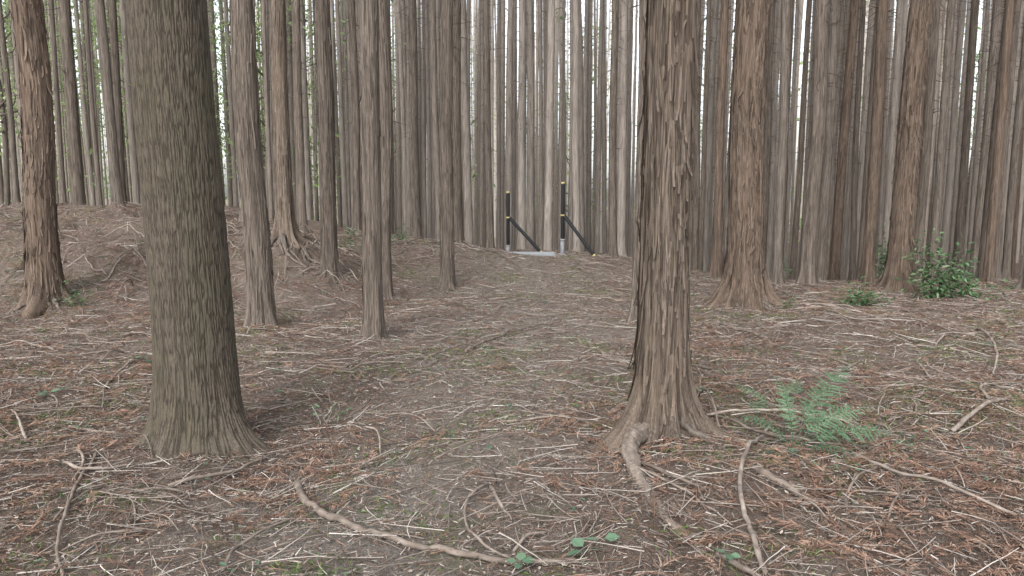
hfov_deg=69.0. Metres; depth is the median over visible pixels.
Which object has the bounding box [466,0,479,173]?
cedar tree
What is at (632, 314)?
cedar tree
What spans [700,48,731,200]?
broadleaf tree
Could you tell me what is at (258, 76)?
broadleaf tree
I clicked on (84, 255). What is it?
fallen branch
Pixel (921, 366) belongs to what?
fallen branch
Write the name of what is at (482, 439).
fallen branch
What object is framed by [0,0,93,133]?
broadleaf tree
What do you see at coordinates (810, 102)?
cedar tree
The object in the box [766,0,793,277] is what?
cedar tree
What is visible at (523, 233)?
braced post
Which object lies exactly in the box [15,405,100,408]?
fallen branch
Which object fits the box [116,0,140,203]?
cedar tree
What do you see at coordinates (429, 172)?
cedar tree
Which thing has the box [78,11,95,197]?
cedar tree
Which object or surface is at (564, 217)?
braced post
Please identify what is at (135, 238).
fallen branch
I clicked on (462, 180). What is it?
cedar tree
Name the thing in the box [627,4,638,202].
cedar tree
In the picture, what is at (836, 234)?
cedar tree
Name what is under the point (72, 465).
fallen branch
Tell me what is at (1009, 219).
cedar tree
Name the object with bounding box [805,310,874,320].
fallen branch
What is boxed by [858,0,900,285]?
cedar tree
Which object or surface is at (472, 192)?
distant undergrowth
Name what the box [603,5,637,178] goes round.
cedar tree
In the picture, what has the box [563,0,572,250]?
cedar tree
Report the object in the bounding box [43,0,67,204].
cedar tree
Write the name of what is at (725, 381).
fallen branch
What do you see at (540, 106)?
cedar tree
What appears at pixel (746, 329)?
fallen branch
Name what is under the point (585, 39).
cedar tree
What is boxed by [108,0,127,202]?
cedar tree
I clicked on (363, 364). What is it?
fallen branch
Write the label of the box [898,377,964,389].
fallen branch
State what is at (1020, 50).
cedar tree
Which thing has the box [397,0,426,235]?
cedar tree
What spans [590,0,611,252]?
cedar tree
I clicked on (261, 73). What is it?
broadleaf tree
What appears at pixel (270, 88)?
cedar tree
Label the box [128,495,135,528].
fallen branch
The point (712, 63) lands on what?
cedar tree
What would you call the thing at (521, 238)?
cedar tree
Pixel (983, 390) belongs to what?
fallen branch
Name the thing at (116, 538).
fallen branch
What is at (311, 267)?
fallen branch
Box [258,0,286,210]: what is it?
cedar tree
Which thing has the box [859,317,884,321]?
fallen branch
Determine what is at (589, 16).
cedar tree
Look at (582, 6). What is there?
sky
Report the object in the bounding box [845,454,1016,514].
fallen branch
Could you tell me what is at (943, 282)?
shrub
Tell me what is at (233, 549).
fallen branch
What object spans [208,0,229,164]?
cedar tree
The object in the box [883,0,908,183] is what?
cedar tree
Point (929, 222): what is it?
cedar tree
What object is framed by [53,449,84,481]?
fallen branch
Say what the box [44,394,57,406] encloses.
fallen branch
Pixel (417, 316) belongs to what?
fallen branch
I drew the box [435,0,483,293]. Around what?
cedar tree
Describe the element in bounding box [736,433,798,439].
fallen branch
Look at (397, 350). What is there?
fallen branch
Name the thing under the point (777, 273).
cedar tree
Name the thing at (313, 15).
cedar tree
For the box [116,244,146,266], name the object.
fallen branch
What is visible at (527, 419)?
fallen branch
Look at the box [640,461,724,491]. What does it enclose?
fallen branch
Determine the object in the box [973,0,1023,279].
cedar tree
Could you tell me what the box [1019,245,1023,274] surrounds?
cedar tree
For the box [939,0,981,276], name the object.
cedar tree
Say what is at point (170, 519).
fallen branch
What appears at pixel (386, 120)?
cedar tree
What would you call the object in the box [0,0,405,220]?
slope foliage
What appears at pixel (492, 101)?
cedar tree
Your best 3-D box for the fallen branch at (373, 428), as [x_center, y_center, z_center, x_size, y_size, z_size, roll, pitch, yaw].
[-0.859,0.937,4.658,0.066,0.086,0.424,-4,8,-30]
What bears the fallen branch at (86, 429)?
on the ground
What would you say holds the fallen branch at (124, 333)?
on the ground
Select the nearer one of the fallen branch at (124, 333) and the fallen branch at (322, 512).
the fallen branch at (322, 512)
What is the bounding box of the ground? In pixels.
[0,198,1023,575]
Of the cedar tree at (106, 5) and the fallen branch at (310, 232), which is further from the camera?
the cedar tree at (106, 5)
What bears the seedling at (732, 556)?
on the ground
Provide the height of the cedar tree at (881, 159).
20.035 m
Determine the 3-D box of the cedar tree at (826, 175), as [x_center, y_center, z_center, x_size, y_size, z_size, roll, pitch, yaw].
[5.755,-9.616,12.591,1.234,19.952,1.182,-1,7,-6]
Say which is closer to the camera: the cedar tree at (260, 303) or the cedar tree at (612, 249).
the cedar tree at (260, 303)
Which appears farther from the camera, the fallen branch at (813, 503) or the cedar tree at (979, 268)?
the cedar tree at (979, 268)
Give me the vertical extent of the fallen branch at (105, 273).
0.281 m
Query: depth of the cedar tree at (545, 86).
25.68 m
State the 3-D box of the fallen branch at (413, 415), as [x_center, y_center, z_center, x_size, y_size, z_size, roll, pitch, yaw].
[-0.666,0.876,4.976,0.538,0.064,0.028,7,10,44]
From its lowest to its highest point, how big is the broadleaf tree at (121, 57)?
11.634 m
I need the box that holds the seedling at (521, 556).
[507,552,534,572]
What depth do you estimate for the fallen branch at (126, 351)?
7.33 m
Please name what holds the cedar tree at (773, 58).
on the ground
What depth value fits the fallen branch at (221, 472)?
4.08 m
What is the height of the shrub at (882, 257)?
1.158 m
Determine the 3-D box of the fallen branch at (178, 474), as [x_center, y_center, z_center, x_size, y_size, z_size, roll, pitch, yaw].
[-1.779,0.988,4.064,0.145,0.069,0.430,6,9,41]
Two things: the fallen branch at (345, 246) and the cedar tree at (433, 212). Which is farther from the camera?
the cedar tree at (433, 212)
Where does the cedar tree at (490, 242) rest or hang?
on the ground
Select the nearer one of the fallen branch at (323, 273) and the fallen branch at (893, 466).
the fallen branch at (893, 466)
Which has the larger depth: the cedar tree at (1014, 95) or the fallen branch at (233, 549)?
the cedar tree at (1014, 95)
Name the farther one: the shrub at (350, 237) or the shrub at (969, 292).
the shrub at (350, 237)
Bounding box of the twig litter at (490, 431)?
[0,201,1023,575]
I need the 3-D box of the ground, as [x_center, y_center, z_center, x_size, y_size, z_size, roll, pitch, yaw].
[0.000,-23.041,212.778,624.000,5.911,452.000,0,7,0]
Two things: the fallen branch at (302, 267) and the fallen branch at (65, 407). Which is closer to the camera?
the fallen branch at (65, 407)
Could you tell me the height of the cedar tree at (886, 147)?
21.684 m
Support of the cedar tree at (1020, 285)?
on the ground
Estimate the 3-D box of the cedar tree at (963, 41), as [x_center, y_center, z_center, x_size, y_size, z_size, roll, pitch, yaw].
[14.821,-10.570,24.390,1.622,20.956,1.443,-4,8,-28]
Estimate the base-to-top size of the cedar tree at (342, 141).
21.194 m
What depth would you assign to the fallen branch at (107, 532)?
3.30 m
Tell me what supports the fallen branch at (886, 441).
on the ground
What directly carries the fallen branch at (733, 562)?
on the ground
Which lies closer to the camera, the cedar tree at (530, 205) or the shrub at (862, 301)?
the shrub at (862, 301)
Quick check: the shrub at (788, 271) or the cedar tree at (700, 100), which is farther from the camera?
the cedar tree at (700, 100)
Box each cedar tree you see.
[0,0,20,204]
[0,0,21,140]
[2,1,22,201]
[7,0,98,319]
[7,4,22,193]
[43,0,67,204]
[44,0,86,208]
[71,0,95,205]
[74,0,92,205]
[75,0,99,205]
[78,0,102,206]
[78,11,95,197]
[85,0,125,206]
[105,0,111,73]
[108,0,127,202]
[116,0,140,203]
[119,45,129,201]
[125,0,279,464]
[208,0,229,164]
[217,0,238,206]
[227,2,242,221]
[229,0,278,328]
[232,0,339,274]
[257,0,274,219]
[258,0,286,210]
[259,0,270,209]
[259,0,271,154]
[286,0,295,215]
[287,0,310,233]
[287,0,312,220]
[301,0,361,283]
[303,0,314,153]
[305,0,318,156]
[330,0,346,226]
[334,0,348,227]
[334,6,341,226]
[339,0,352,227]
[341,0,350,226]
[341,0,361,231]
[355,0,358,79]
[355,0,361,211]
[358,0,390,342]
[379,0,404,300]
[387,0,403,233]
[390,0,424,127]
[391,0,406,233]
[392,0,406,233]
[393,0,406,118]
[394,0,428,238]
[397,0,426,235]
[403,0,480,250]
[417,0,427,239]
[417,0,440,240]
[417,4,434,240]
[419,0,432,240]
[425,0,439,146]
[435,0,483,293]
[461,0,478,244]
[461,11,466,232]
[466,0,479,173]
[472,0,501,248]
[477,0,496,165]
[489,0,498,220]
[489,0,506,248]
[495,0,518,248]
[504,7,535,161]
[506,0,541,249]
[510,0,547,250]
[513,44,538,199]
[529,0,568,250]
[534,0,546,250]
[542,0,558,246]
[555,0,569,249]
[558,0,600,251]
[559,0,595,142]
[562,0,594,251]
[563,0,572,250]
[573,0,751,552]
[581,0,593,251]
[583,0,597,250]
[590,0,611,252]
[599,0,632,256]
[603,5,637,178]
[607,0,631,200]
[616,0,638,255]
[626,0,638,205]
[627,0,646,322]
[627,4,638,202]
[690,0,705,267]
[690,0,706,261]
[691,0,712,269]
[697,0,719,270]
[698,0,787,311]
[700,0,732,271]
[700,8,730,179]
[705,0,719,251]
[707,0,735,278]
[709,4,720,269]
[713,0,734,233]
[722,0,736,264]
[763,0,780,260]
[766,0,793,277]
[770,0,780,176]
[770,0,803,282]
[776,0,803,268]
[784,0,804,279]
[788,0,813,279]
[793,0,842,285]
[797,0,813,274]
[802,0,814,178]
[804,1,814,174]
[806,22,813,131]
[812,0,853,279]
[826,0,858,277]
[826,0,874,280]
[835,0,851,275]
[841,0,867,271]
[844,8,867,279]
[847,0,873,280]
[851,0,875,265]
[854,0,876,279]
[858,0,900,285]
[866,2,895,177]
[866,6,901,277]
[871,0,933,293]
[876,0,895,270]
[879,0,907,278]
[880,1,896,265]
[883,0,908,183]
[914,0,952,279]
[923,0,961,276]
[925,0,946,270]
[927,0,970,278]
[934,0,947,184]
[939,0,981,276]
[939,1,968,247]
[941,3,969,168]
[944,0,968,264]
[951,0,990,279]
[963,0,991,274]
[966,0,1003,277]
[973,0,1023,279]
[975,0,993,115]
[979,0,1020,283]
[984,0,1003,98]
[994,0,1023,279]
[1000,9,1023,113]
[1001,0,1023,263]
[1001,18,1023,278]
[1011,19,1023,278]
[1013,92,1023,226]
[1014,35,1023,290]
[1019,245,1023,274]
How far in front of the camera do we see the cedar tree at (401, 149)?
26.20 m
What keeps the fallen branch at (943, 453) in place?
on the ground
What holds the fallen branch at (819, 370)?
on the ground
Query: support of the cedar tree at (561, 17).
on the ground
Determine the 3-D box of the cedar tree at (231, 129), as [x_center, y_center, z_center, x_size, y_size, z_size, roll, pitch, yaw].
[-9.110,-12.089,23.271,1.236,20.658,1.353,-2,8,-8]
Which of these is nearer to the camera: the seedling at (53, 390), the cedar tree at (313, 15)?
the seedling at (53, 390)
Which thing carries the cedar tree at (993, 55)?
on the ground
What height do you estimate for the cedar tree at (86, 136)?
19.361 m
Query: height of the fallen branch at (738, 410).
0.099 m
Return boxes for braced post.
[505,191,541,251]
[558,182,595,255]
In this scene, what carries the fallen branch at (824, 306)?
on the ground
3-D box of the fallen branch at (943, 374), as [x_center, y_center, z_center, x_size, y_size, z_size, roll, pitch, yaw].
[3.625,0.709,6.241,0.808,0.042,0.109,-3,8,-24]
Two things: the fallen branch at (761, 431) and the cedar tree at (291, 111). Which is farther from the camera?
the cedar tree at (291, 111)
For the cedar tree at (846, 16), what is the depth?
18.75 m
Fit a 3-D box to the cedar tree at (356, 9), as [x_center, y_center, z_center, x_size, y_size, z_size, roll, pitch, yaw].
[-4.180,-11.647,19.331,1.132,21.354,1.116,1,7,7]
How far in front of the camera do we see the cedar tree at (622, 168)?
18.04 m
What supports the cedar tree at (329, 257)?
on the ground
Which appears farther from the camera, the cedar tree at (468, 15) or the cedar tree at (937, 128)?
the cedar tree at (937, 128)
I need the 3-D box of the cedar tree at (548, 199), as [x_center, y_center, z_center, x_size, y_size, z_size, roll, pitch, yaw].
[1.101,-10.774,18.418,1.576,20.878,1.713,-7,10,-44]
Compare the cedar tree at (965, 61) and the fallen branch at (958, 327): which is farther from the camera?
the cedar tree at (965, 61)
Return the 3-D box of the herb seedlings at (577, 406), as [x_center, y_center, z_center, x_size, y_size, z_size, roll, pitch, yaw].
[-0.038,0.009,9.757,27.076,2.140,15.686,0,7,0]
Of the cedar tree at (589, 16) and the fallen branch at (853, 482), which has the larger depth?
the cedar tree at (589, 16)
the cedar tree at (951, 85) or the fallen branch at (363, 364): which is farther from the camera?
the cedar tree at (951, 85)
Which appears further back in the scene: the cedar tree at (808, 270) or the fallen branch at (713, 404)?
the cedar tree at (808, 270)
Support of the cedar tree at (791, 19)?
on the ground
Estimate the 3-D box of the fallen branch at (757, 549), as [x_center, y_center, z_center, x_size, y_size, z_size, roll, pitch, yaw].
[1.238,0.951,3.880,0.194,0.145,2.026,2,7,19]
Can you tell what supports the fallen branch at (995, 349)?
on the ground
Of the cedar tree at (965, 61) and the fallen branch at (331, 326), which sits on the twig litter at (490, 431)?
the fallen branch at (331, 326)
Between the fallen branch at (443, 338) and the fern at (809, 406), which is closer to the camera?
the fern at (809, 406)
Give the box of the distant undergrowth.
[0,134,803,242]
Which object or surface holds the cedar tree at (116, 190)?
on the ground
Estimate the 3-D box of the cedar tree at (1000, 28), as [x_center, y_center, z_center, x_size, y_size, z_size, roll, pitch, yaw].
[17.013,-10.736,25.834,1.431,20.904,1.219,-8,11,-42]
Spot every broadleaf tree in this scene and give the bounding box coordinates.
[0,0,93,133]
[0,0,123,205]
[0,0,130,205]
[50,2,222,144]
[71,0,263,133]
[207,0,346,168]
[214,0,315,178]
[335,12,395,173]
[391,14,505,191]
[526,5,636,222]
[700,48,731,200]
[938,17,988,221]
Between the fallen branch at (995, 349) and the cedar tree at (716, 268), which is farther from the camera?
the cedar tree at (716, 268)
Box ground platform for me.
[510,252,555,256]
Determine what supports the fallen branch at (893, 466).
on the ground
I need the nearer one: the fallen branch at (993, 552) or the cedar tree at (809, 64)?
the fallen branch at (993, 552)
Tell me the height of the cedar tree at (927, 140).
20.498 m
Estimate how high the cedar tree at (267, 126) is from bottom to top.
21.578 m
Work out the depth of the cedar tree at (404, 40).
23.94 m
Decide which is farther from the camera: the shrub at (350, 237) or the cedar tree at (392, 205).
the cedar tree at (392, 205)
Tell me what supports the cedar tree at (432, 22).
on the ground
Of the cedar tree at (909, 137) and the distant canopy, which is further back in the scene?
the distant canopy
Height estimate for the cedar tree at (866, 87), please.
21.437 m
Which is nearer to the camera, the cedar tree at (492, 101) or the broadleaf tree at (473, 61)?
the cedar tree at (492, 101)
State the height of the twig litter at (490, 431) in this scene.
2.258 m
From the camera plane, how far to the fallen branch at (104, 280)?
10.78 m
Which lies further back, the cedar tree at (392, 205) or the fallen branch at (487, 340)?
the cedar tree at (392, 205)
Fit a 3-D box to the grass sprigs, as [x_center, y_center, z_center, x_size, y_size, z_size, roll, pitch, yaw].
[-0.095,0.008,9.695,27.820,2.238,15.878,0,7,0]
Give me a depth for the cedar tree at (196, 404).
4.32 m
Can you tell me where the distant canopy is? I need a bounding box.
[71,0,982,174]
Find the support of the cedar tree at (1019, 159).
on the ground
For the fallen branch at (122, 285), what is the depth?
9.97 m
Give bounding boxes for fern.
[737,379,802,411]
[742,366,891,455]
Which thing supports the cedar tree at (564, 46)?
on the ground
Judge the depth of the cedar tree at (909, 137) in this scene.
11.51 m
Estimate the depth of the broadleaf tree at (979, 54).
35.20 m
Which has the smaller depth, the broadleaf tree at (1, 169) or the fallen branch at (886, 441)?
the fallen branch at (886, 441)
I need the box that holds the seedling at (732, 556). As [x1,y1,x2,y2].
[716,549,740,565]
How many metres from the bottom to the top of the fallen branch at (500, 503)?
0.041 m
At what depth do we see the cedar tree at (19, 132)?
22.08 m
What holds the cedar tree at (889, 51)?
on the ground
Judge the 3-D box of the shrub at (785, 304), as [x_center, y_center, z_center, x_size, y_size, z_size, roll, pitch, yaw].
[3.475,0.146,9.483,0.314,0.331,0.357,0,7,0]
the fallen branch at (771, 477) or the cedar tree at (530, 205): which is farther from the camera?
the cedar tree at (530, 205)
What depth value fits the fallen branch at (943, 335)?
7.27 m
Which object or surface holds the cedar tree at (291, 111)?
on the ground
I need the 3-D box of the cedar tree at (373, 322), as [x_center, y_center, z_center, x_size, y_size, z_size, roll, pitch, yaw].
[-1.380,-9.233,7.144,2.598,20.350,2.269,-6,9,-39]
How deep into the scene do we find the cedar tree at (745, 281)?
9.48 m
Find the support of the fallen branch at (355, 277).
on the ground
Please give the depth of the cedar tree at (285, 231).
11.80 m
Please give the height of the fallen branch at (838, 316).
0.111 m
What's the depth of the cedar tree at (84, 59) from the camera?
24.20 m
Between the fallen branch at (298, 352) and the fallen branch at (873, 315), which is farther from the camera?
the fallen branch at (873, 315)
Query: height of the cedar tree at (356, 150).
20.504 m
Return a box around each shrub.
[52,280,90,306]
[337,221,360,250]
[391,224,411,241]
[773,287,799,309]
[783,258,796,280]
[830,275,895,308]
[875,222,888,276]
[884,228,980,300]
[922,268,1016,300]
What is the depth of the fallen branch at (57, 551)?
3.37 m
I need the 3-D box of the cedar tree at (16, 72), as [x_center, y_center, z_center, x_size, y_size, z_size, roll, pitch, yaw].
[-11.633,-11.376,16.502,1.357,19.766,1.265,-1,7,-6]
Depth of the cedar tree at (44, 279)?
9.48 m
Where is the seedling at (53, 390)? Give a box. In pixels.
[36,389,59,398]
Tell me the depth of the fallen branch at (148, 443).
4.39 m
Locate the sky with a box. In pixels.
[0,0,990,206]
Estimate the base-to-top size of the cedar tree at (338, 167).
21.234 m
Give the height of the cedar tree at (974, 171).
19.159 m
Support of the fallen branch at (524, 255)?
on the ground
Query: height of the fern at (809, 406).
0.447 m
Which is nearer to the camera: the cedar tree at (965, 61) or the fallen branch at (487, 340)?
the fallen branch at (487, 340)
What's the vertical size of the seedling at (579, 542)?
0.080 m
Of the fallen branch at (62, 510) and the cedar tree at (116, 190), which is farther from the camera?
the cedar tree at (116, 190)
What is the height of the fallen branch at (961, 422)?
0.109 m
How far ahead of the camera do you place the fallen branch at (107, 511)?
3.52 m
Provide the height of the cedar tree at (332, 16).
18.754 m
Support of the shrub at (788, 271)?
on the ground
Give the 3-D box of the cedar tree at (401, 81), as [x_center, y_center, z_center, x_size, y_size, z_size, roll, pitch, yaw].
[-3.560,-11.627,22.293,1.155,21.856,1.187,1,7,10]
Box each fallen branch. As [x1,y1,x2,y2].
[0,340,52,348]
[1,497,73,527]
[9,409,27,440]
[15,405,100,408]
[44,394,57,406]
[50,533,139,567]
[52,487,103,522]
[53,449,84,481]
[55,451,96,575]
[55,529,142,554]
[62,254,111,260]
[63,461,129,469]
[68,425,116,436]
[82,254,107,275]
[92,491,112,526]
[99,348,125,361]
[100,332,150,335]
[101,224,143,237]
[101,248,140,281]
[103,359,138,388]
[113,341,151,354]
[115,278,134,301]
[115,489,186,505]
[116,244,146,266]
[122,230,138,255]
[124,480,197,494]
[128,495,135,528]
[128,500,178,530]
[133,434,152,456]
[153,462,229,486]
[168,453,273,485]
[221,517,291,572]
[257,525,328,552]
[265,350,327,354]
[284,242,294,283]
[284,266,346,275]
[294,479,602,569]
[299,224,319,243]
[302,266,320,271]
[303,326,359,332]
[312,241,362,255]
[318,270,344,291]
[339,260,358,280]
[349,361,381,370]
[364,426,391,453]
[379,350,427,355]
[388,412,436,432]
[394,315,442,320]
[409,336,471,345]
[424,344,472,358]
[434,432,543,458]
[463,481,509,557]
[465,323,543,350]
[489,485,526,518]
[492,251,522,268]
[497,409,608,422]
[507,255,545,257]
[512,518,547,551]
[599,356,634,367]
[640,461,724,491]
[641,468,734,526]
[695,387,719,426]
[706,408,871,431]
[707,378,743,385]
[710,415,853,451]
[716,553,761,575]
[719,322,768,338]
[720,428,768,575]
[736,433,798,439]
[743,319,810,323]
[750,385,780,404]
[755,467,833,506]
[790,363,843,374]
[793,303,884,311]
[797,305,851,312]
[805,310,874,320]
[807,500,827,521]
[819,309,851,323]
[830,465,879,511]
[843,311,895,324]
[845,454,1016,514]
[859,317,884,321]
[861,457,941,469]
[867,439,897,449]
[886,311,945,329]
[887,485,918,518]
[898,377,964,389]
[906,368,976,377]
[908,444,961,459]
[917,334,946,345]
[917,363,944,380]
[927,332,974,334]
[937,325,975,330]
[950,396,1010,431]
[965,539,1011,575]
[976,327,998,374]
[979,382,1020,399]
[990,449,1023,462]
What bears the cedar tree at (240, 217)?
on the ground
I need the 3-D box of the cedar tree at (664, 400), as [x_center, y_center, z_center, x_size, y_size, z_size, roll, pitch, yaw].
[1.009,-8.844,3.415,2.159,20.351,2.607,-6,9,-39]
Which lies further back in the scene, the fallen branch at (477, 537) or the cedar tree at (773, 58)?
the cedar tree at (773, 58)
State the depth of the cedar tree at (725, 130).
24.64 m
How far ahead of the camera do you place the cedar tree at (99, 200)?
17.49 m
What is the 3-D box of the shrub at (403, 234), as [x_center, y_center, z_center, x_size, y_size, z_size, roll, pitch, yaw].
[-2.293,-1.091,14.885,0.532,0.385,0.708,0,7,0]
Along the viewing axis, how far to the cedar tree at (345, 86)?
26.98 m
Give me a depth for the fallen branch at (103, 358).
7.00 m
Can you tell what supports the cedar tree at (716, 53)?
on the ground
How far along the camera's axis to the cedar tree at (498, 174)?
23.92 m
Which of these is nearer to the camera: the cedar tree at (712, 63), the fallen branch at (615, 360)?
the fallen branch at (615, 360)
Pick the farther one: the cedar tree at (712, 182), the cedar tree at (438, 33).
the cedar tree at (712, 182)
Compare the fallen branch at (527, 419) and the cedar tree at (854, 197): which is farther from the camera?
the cedar tree at (854, 197)
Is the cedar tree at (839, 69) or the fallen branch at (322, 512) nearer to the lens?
the fallen branch at (322, 512)
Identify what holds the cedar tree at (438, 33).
on the ground
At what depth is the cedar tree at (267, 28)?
21.17 m
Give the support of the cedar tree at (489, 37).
on the ground
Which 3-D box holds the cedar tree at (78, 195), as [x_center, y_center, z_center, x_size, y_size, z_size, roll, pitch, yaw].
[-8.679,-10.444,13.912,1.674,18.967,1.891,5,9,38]
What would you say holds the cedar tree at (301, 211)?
on the ground
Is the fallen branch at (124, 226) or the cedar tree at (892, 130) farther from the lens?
the cedar tree at (892, 130)
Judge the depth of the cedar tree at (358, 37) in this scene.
18.32 m
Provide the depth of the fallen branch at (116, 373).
6.29 m
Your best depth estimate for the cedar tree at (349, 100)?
22.69 m
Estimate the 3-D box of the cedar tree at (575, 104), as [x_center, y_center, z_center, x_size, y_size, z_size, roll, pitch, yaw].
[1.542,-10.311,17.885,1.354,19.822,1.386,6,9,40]
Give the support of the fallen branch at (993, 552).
on the ground
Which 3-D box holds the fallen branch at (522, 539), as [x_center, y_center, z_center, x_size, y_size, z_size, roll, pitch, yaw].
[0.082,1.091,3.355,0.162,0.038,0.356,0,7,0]
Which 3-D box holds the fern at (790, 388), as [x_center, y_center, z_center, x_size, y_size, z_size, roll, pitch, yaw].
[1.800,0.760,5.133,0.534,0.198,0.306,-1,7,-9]
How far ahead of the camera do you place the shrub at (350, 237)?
13.56 m
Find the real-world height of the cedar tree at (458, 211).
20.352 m
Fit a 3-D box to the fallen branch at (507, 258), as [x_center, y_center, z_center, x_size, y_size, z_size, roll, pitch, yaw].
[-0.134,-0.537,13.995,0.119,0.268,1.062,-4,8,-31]
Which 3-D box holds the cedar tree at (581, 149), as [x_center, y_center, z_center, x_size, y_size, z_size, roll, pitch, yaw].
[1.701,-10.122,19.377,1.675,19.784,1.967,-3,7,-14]
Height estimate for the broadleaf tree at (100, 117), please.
12.464 m
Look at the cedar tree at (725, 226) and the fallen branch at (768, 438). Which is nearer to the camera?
the fallen branch at (768, 438)
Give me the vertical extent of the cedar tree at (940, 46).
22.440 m
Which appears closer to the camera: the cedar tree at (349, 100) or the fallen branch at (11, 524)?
the fallen branch at (11, 524)
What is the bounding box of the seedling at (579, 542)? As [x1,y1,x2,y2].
[567,538,602,557]
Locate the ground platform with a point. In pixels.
(544, 253)
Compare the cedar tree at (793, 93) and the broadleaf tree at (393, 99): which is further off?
the broadleaf tree at (393, 99)
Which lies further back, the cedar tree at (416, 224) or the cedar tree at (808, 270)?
the cedar tree at (416, 224)
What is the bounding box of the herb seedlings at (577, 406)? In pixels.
[1,204,1023,573]
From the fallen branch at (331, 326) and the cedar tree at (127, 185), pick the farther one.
the cedar tree at (127, 185)
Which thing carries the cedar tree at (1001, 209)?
on the ground
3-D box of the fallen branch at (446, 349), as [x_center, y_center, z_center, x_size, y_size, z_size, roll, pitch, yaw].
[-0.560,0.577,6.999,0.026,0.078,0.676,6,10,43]
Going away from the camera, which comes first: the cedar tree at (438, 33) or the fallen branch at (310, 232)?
the fallen branch at (310, 232)
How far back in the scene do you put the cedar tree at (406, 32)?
27.40 m
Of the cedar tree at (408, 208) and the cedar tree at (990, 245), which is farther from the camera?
the cedar tree at (408, 208)
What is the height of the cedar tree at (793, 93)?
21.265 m
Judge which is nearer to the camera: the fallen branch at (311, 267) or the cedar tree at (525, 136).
the fallen branch at (311, 267)
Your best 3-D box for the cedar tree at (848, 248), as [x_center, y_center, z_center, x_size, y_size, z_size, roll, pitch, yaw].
[10.044,-10.983,20.857,1.001,22.449,0.942,6,9,38]
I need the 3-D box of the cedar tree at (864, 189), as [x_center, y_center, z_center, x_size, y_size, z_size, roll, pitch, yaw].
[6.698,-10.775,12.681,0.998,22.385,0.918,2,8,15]
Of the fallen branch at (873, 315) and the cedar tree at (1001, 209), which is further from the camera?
the cedar tree at (1001, 209)
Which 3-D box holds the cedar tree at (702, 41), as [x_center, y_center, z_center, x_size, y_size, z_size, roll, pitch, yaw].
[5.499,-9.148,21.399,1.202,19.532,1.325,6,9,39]
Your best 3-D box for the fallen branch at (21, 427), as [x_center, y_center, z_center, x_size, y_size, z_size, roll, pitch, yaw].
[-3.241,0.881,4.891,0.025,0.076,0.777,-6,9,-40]
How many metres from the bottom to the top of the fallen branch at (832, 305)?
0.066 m
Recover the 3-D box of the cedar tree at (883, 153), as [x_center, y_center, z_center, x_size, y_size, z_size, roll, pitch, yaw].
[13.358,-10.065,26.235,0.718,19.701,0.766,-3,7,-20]
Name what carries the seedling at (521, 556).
on the ground
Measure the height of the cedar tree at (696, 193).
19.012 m
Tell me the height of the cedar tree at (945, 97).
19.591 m
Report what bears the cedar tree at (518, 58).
on the ground
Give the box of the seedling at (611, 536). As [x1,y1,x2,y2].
[586,533,618,545]
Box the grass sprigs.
[0,202,1023,575]
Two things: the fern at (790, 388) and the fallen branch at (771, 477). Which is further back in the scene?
the fern at (790, 388)
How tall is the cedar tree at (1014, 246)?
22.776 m
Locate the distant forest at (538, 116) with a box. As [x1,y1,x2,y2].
[2,0,1023,253]
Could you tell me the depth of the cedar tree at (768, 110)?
16.59 m
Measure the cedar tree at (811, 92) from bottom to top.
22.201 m
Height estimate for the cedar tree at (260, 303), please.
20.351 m
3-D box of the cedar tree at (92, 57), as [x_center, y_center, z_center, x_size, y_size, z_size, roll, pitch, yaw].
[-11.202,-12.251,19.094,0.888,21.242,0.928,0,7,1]
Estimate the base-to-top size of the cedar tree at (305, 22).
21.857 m
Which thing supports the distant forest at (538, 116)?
on the ground
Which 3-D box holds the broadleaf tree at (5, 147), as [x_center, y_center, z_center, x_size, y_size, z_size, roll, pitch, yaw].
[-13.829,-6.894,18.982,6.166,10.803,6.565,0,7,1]
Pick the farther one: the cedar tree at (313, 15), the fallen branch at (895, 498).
the cedar tree at (313, 15)
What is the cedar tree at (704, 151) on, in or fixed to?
on the ground
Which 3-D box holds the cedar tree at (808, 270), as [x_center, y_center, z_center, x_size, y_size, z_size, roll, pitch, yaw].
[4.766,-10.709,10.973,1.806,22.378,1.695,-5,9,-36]
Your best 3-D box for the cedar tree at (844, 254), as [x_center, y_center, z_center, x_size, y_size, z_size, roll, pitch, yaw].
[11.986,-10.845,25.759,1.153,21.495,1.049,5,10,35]
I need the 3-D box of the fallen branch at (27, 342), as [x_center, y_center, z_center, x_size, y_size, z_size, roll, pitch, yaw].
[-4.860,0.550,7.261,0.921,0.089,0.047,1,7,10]
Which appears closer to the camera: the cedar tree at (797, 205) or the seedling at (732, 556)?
the seedling at (732, 556)
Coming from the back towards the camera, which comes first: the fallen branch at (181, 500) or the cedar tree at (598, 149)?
the cedar tree at (598, 149)
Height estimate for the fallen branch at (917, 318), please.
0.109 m

